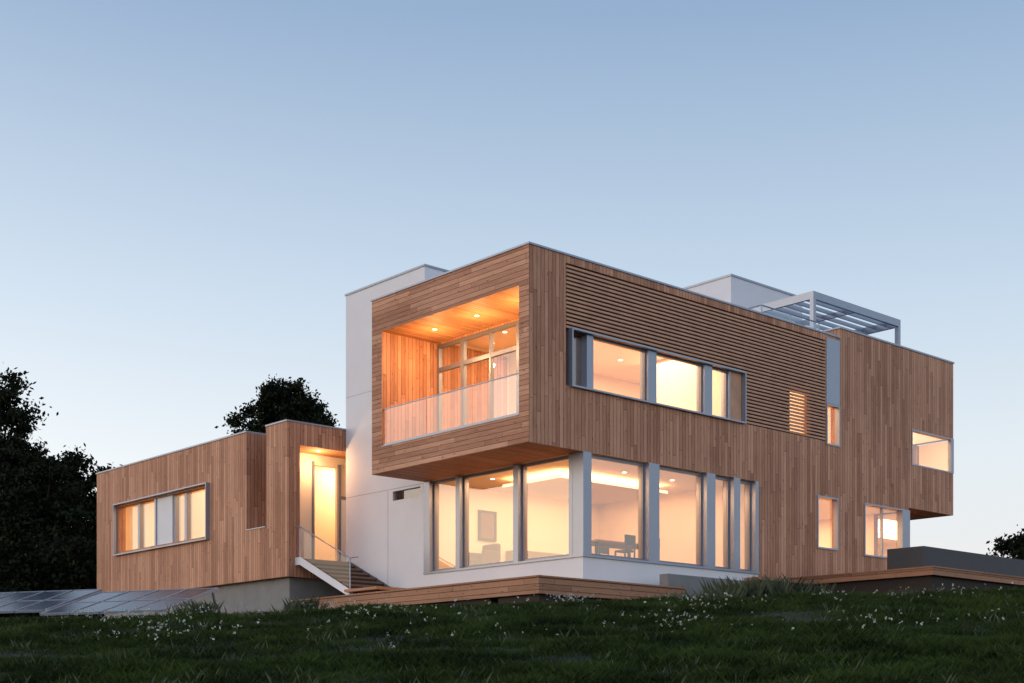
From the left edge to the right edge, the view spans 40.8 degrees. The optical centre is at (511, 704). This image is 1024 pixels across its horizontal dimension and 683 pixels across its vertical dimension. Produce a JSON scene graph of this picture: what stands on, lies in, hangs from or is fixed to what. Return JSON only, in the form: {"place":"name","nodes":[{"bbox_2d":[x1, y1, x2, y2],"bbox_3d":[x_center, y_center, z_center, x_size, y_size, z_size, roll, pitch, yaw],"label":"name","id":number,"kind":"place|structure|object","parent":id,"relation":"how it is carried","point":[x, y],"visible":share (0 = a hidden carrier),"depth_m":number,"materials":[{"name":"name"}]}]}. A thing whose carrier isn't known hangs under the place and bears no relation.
{"place":"outdoors","nodes":[
{"label":"outdoors","id":0,"kind":"place"},
{"bbox_2d":[138,492,191,548],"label":"wing window posts","id":1,"kind":"object","parent":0,"point":[177,518],"visible":0.62,"depth_m":47.27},
{"bbox_2d":[181,489,204,540],"bbox_3d":[-9.381,-6.200,49.257,5.600,3.900,0.100,0,0,-42],"label":"wing partition","id":2,"kind":"object","parent":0,"point":[198,514],"visible":0.07,"depth_m":47.81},
{"bbox_2d":[341,500,345,561],"bbox_3d":[-5.255,-5.530,44.452,0.680,2.140,0.058,0,0,-42],"label":"entry door","id":3,"kind":"structure","parent":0,"point":[343,528],"depth_m":44.27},
{"bbox_2d":[0,586,1023,682],"bbox_3d":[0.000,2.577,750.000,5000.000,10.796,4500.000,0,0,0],"label":"ground","id":4,"kind":"structure","parent":0,"point":[576,655],"depth_m":18.72,"materials":[{"name":"plant"}]},
{"bbox_2d":[0,367,58,524],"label":"tree","id":5,"kind":"object","parent":4,"relation":"on","point":[18,418],"visible":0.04,"depth_m":61.82,"materials":[{"name":"green plant"}]},
{"bbox_2d":[0,443,96,590],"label":"broadleaf tree","id":6,"kind":"object","parent":4,"relation":"on","point":[30,507],"visible":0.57,"depth_m":58.96,"materials":[{"name":"green plant"}]},
{"bbox_2d":[0,589,101,616],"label":"solar panel","id":7,"kind":"object","parent":4,"relation":"on","point":[27,602],"visible":0.94,"depth_m":37.63,"materials":[{"name":"blue glass"}]},
{"bbox_2d":[0,525,104,618],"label":"hedge","id":8,"kind":"object","parent":4,"relation":"on","point":[78,572],"visible":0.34,"depth_m":56.98,"materials":[{"name":"green plant"}]},
{"bbox_2d":[46,443,121,544],"bbox_3d":[-19.425,-6.813,63.765,5.898,10.621,5.388,0,0,28],"label":"broadleaf tree","id":9,"kind":"object","parent":4,"relation":"on","point":[75,460],"visible":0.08,"depth_m":62.99,"materials":[{"name":"green plant"}]},
{"bbox_2d":[39,588,218,616],"bbox_3d":[-9.900,-2.054,36.180,3.870,1.435,2.550,0,17,22],"label":"solar panel","id":10,"kind":"object","parent":4,"relation":"on","point":[114,602],"visible":0.91,"depth_m":35.89,"materials":[{"name":"blue glass"}]},
{"bbox_2d":[97,421,345,591],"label":"wing walls","id":11,"kind":"structure","parent":4,"relation":"on","point":[254,480],"depth_m":44.52,"materials":[{"name":"brown wood"}]},
{"bbox_2d":[113,482,209,555],"bbox_3d":[-12.115,-6.355,47.662,0.400,1.870,6.720,0,0,-42],"label":"wing window surround","id":12,"kind":"object","parent":11,"relation":"attached to","point":[207,510],"visible":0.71,"depth_m":46.85,"materials":[{"name":"grey metal"}]},
{"bbox_2d":[157,495,173,544],"bbox_3d":[-11.999,-6.360,47.645,0.050,1.720,1.100,0,0,-42],"label":"wing window panel","id":13,"kind":"structure","parent":12,"relation":"in","point":[165,520],"depth_m":47.58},
{"bbox_2d":[96,419,345,530],"bbox_3d":[-8.828,-7.075,48.604,6.310,3.150,13.030,0,0,-42],"label":"wing coping","id":14,"kind":"object","parent":11,"relation":"on","point":[281,421],"visible":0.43,"depth_m":44.10,"materials":[{"name":"grey metal"}]},
{"bbox_2d":[312,461,345,561],"bbox_3d":[-5.632,-6.080,44.101,1.810,3.240,0.078,0,0,-42],"label":"entry door frame","id":15,"kind":"object","parent":11,"relation":"on","point":[339,497],"visible":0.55,"depth_m":44.13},
{"bbox_2d":[105,577,345,617],"bbox_3d":[-8.809,-2.549,48.695,5.900,2.698,12.600,0,0,-42],"label":"wing foundation","id":16,"kind":"object","parent":4,"relation":"on","point":[262,595],"visible":0.21,"depth_m":43.14,"materials":[{"name":"grey concrete"}]},
{"bbox_2d":[215,374,339,434],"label":"broadleaf tree","id":17,"kind":"object","parent":4,"relation":"on","point":[276,402],"visible":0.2,"depth_m":74.99,"materials":[{"name":"green plant"}]},
{"bbox_2d":[345,264,449,593],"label":"stair tower","id":18,"kind":"structure","parent":4,"relation":"on","point":[385,529],"depth_m":42.13,"materials":[{"name":"white paint"}]},
{"bbox_2d":[396,488,420,499],"bbox_3d":[-3.023,-6.260,40.887,0.019,0.260,1.330,0,0,-42],"label":"window","id":19,"kind":"structure","parent":18,"relation":"in","point":[414,492],"depth_m":40.93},
{"bbox_2d":[290,575,686,608],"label":"wooden deck","id":20,"kind":"structure","parent":4,"relation":"on","point":[509,590],"depth_m":33.46,"materials":[{"name":"brown wood"}]},
{"bbox_2d":[295,526,405,594],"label":"entry stairs","id":21,"kind":"structure","parent":20,"relation":"on","point":[348,577],"depth_m":41.18,"materials":[{"name":"metal"}]},
{"bbox_2d":[0,572,1023,682],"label":"weeds","id":22,"kind":"object","parent":4,"relation":"on","point":[757,588],"visible":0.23,"depth_m":23.96,"materials":[{"name":"green plant"}]},
{"bbox_2d":[45,582,1023,647],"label":"wildflowers","id":23,"kind":"object","parent":4,"relation":"on","point":[559,595],"visible":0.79,"depth_m":23.30,"materials":[{"name":"white plant"}]},
{"bbox_2d":[372,244,952,586],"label":"walls","id":24,"kind":"structure","parent":4,"relation":"on","point":[892,397],"depth_m":39.59,"materials":[{"name":"brown wood"}]},
{"bbox_2d":[381,414,518,446],"bbox_3d":[-1.723,-7.232,36.410,0.070,0.025,5.710,0,0,-42],"label":"balcony edge flashing","id":25,"kind":"object","parent":24,"relation":"attached to","point":[451,430],"visible":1,"depth_m":36.21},
{"bbox_2d":[383,373,518,444],"bbox_3d":[-1.690,-7.774,36.440,0.050,1.043,5.690,0,0,-42],"label":"balcony railing cap","id":26,"kind":"object","parent":24,"relation":"attached to","point":[445,393],"visible":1,"depth_m":36.27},
{"bbox_2d":[442,345,506,429],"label":"interior wood wall","id":27,"kind":"structure","parent":24,"relation":"attached to","point":[477,401],"depth_m":41.06,"materials":[{"name":"brown wood"}]},
{"bbox_2d":[437,320,518,430],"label":"balcony door frames","id":28,"kind":"structure","parent":24,"relation":"on","point":[463,363],"depth_m":38.90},
{"bbox_2d":[469,543,500,565],"bbox_3d":[-0.832,-4.275,40.469,0.780,0.950,0.900,0,0,-42],"label":"armchair","id":29,"kind":"object","parent":24,"relation":"on","point":[490,553],"visible":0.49,"depth_m":40.23,"materials":[{"name":"brown fabric"}]},
{"bbox_2d":[478,510,496,541],"bbox_3d":[-0.743,-5.400,41.507,0.700,0.900,0.065,0,0,-42],"label":"framed picture","id":30,"kind":"object","parent":24,"relation":"attached to","point":[487,525],"visible":1,"depth_m":41.51,"materials":[{"name":"fabric"}]},
{"bbox_2d":[317,315,673,480],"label":"downlight lenses","id":31,"kind":"object","parent":24,"relation":"on","point":[506,332],"visible":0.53,"depth_m":39.51,"materials":[{"name":"white glass"}]},
{"bbox_2d":[506,550,563,560],"bbox_3d":[0.985,-4.250,42.726,2.700,0.900,0.530,0,0,-42],"label":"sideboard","id":32,"kind":"object","parent":24,"relation":"on","point":[530,554],"visible":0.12,"depth_m":42.05,"materials":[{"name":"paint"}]},
{"bbox_2d":[503,474,667,502],"bbox_3d":[2.167,-6.290,40.138,4.400,0.080,2.400,0,0,-42],"label":"ceiling cove","id":33,"kind":"object","parent":24,"relation":"part of","point":[605,491],"visible":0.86,"depth_m":39.74,"materials":[{"name":"paint"}]},
{"bbox_2d":[423,554,759,573],"bbox_3d":[2.304,-3.830,40.052,7.230,0.055,6.590,0,0,-42],"label":"window sill","id":34,"kind":"structure","parent":24,"relation":"on","point":[592,556],"depth_m":37.37,"materials":[{"name":"grey metal"}]},
{"bbox_2d":[424,451,758,574],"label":"window posts","id":35,"kind":"object","parent":34,"relation":"on","point":[580,502],"depth_m":38.49,"materials":[{"name":"grey metal"}]},
{"bbox_2d":[433,455,750,570],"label":"window frames","id":36,"kind":"structure","parent":35,"relation":"attached to","point":[524,466],"depth_m":38.60,"materials":[{"name":"metal"}]},
{"bbox_2d":[598,547,608,554],"bbox_3d":[2.795,-4.240,39.902,0.420,0.880,0.410,0,0,-42],"label":"dining chair","id":37,"kind":"object","parent":24,"relation":"on","point":[602,550],"visible":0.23,"depth_m":40.00,"materials":[{"name":"grey"}]},
{"bbox_2d":[592,539,637,556],"bbox_3d":[2.886,-4.185,39.037,2.400,0.770,1.000,0,0,-42],"label":"dining table","id":38,"kind":"object","parent":24,"relation":"on","point":[596,543],"visible":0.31,"depth_m":38.77,"materials":[{"name":"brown wood"}]},
{"bbox_2d":[510,355,720,415],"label":"partitions","id":39,"kind":"object","parent":24,"relation":"on","point":[676,383],"visible":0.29,"depth_m":41.97,"materials":[{"name":"paint"}]},
{"bbox_2d":[615,534,635,557],"bbox_3d":[3.126,-4.240,38.036,0.420,0.880,0.410,0,0,-42],"label":"dining chair","id":40,"kind":"object","parent":24,"relation":"on","point":[629,539],"visible":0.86,"depth_m":37.88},
{"bbox_2d":[567,327,746,423],"bbox_3d":[4.019,-8.825,37.326,7.000,1.490,0.340,0,0,-42],"label":"window surround","id":41,"kind":"object","parent":24,"relation":"attached to","point":[570,356],"visible":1,"depth_m":36.78,"materials":[{"name":"grey metal"}]},
{"bbox_2d":[580,334,729,417],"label":"window posts","id":42,"kind":"object","parent":41,"relation":"attached to","point":[586,360],"depth_m":37.07,"materials":[{"name":"grey metal"}]},
{"bbox_2d":[593,337,726,417],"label":"window frames","id":43,"kind":"structure","parent":41,"relation":"attached to","point":[670,358],"depth_m":37.73,"materials":[{"name":"metal"}]},
{"bbox_2d":[370,241,954,363],"bbox_3d":[5.136,-11.573,43.543,19.830,0.363,7.960,0,0,-42],"label":"roof coping","id":44,"kind":"object","parent":24,"relation":"on","point":[600,264],"visible":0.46,"depth_m":37.81,"materials":[{"name":"grey metal"}]},
{"bbox_2d":[566,264,823,440],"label":"louver battens","id":45,"kind":"object","parent":24,"relation":"on","point":[747,364],"visible":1,"depth_m":40.47,"materials":[{"name":"brown wood"}]},
{"bbox_2d":[730,371,740,420],"bbox_3d":[6.325,-8.825,39.517,0.520,1.390,0.240,0,0,-42],"label":"window panel","id":46,"kind":"structure","parent":24,"relation":"attached to","point":[735,396],"depth_m":39.42,"materials":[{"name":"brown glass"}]},
{"bbox_2d":[749,304,819,329],"bbox_3d":[7.840,-11.746,43.174,2.944,0.592,2.262,0,0,-42],"label":"roof railing","id":47,"kind":"object","parent":24,"relation":"on","point":[761,305],"visible":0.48,"depth_m":42.25,"materials":[{"name":"grey metal"}]},
{"bbox_2d":[752,291,900,344],"bbox_3d":[10.306,-12.435,46.370,4.960,1.330,3.200,0,0,-42],"label":"roof pergola","id":48,"kind":"object","parent":24,"relation":"on","point":[842,308],"visible":0.58,"depth_m":45.64,"materials":[{"name":"grey metal"}]},
{"bbox_2d":[826,337,839,405],"bbox_3d":[9.907,-10.290,42.518,0.700,2.020,0.040,0,0,-42],"label":"slot panel","id":49,"kind":"object","parent":24,"relation":"attached to","point":[833,371],"visible":1,"depth_m":42.47,"materials":[{"name":"grey metal"}]},
{"bbox_2d":[817,403,953,558],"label":"side window frames","id":50,"kind":"structure","parent":24,"relation":"attached to","point":[903,528],"depth_m":44.39,"materials":[{"name":"grey metal"}]},
{"bbox_2d":[877,441,947,556],"bbox_3d":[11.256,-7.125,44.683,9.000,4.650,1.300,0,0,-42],"label":"side window glass","id":51,"kind":"object","parent":24,"relation":"attached to","point":[934,455],"visible":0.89,"depth_m":47.32,"materials":[{"name":"clear glass"}]},
{"bbox_2d":[660,574,761,598],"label":"wall block","id":52,"kind":"structure","parent":4,"relation":"on","point":[690,583],"depth_m":36.34,"materials":[{"name":"concrete"}]},
{"bbox_2d":[744,576,807,584],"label":"concrete retaining wall","id":53,"kind":"structure","parent":4,"relation":"on","point":[760,578],"depth_m":39.01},
{"bbox_2d":[786,566,1023,593],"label":"wooden deck","id":54,"kind":"structure","parent":4,"relation":"on","point":[927,578],"depth_m":38.46,"materials":[{"name":"brown wood"}]},
{"bbox_2d":[887,546,1023,576],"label":"steel planter","id":55,"kind":"object","parent":54,"relation":"on","point":[911,557],"visible":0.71,"depth_m":38.84,"materials":[{"name":"grey metal"}]},
{"bbox_2d":[986,524,1023,559],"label":"distant trees","id":56,"kind":"object","parent":4,"relation":"on","point":[1014,546],"visible":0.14,"depth_m":129.76,"materials":[{"name":"green plant"}]},
{"bbox_2d":[0,0,1023,557],"label":"sky","id":57,"kind":"structure","parent":0,"point":[194,194],"materials":[{"name":"blue"}]},
{"bbox_2d":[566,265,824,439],"bbox_3d":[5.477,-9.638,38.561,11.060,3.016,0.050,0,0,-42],"label":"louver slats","id":58,"kind":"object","parent":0,"point":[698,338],"visible":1,"depth_m":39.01,"materials":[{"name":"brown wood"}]},
{"bbox_2d":[687,276,801,321],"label":"penthouse walls","id":59,"kind":"structure","parent":0,"point":[738,291],"depth_m":46.51,"materials":[{"name":"white paint"}]},
{"bbox_2d":[684,274,794,295],"bbox_3d":[7.445,-14.336,48.673,4.000,0.068,4.010,0,0,-42],"label":"penthouse coping","id":60,"kind":"object","parent":59,"relation":"on","point":[742,278],"visible":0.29,"depth_m":46.82,"materials":[{"name":"grey metal"}]}
]}

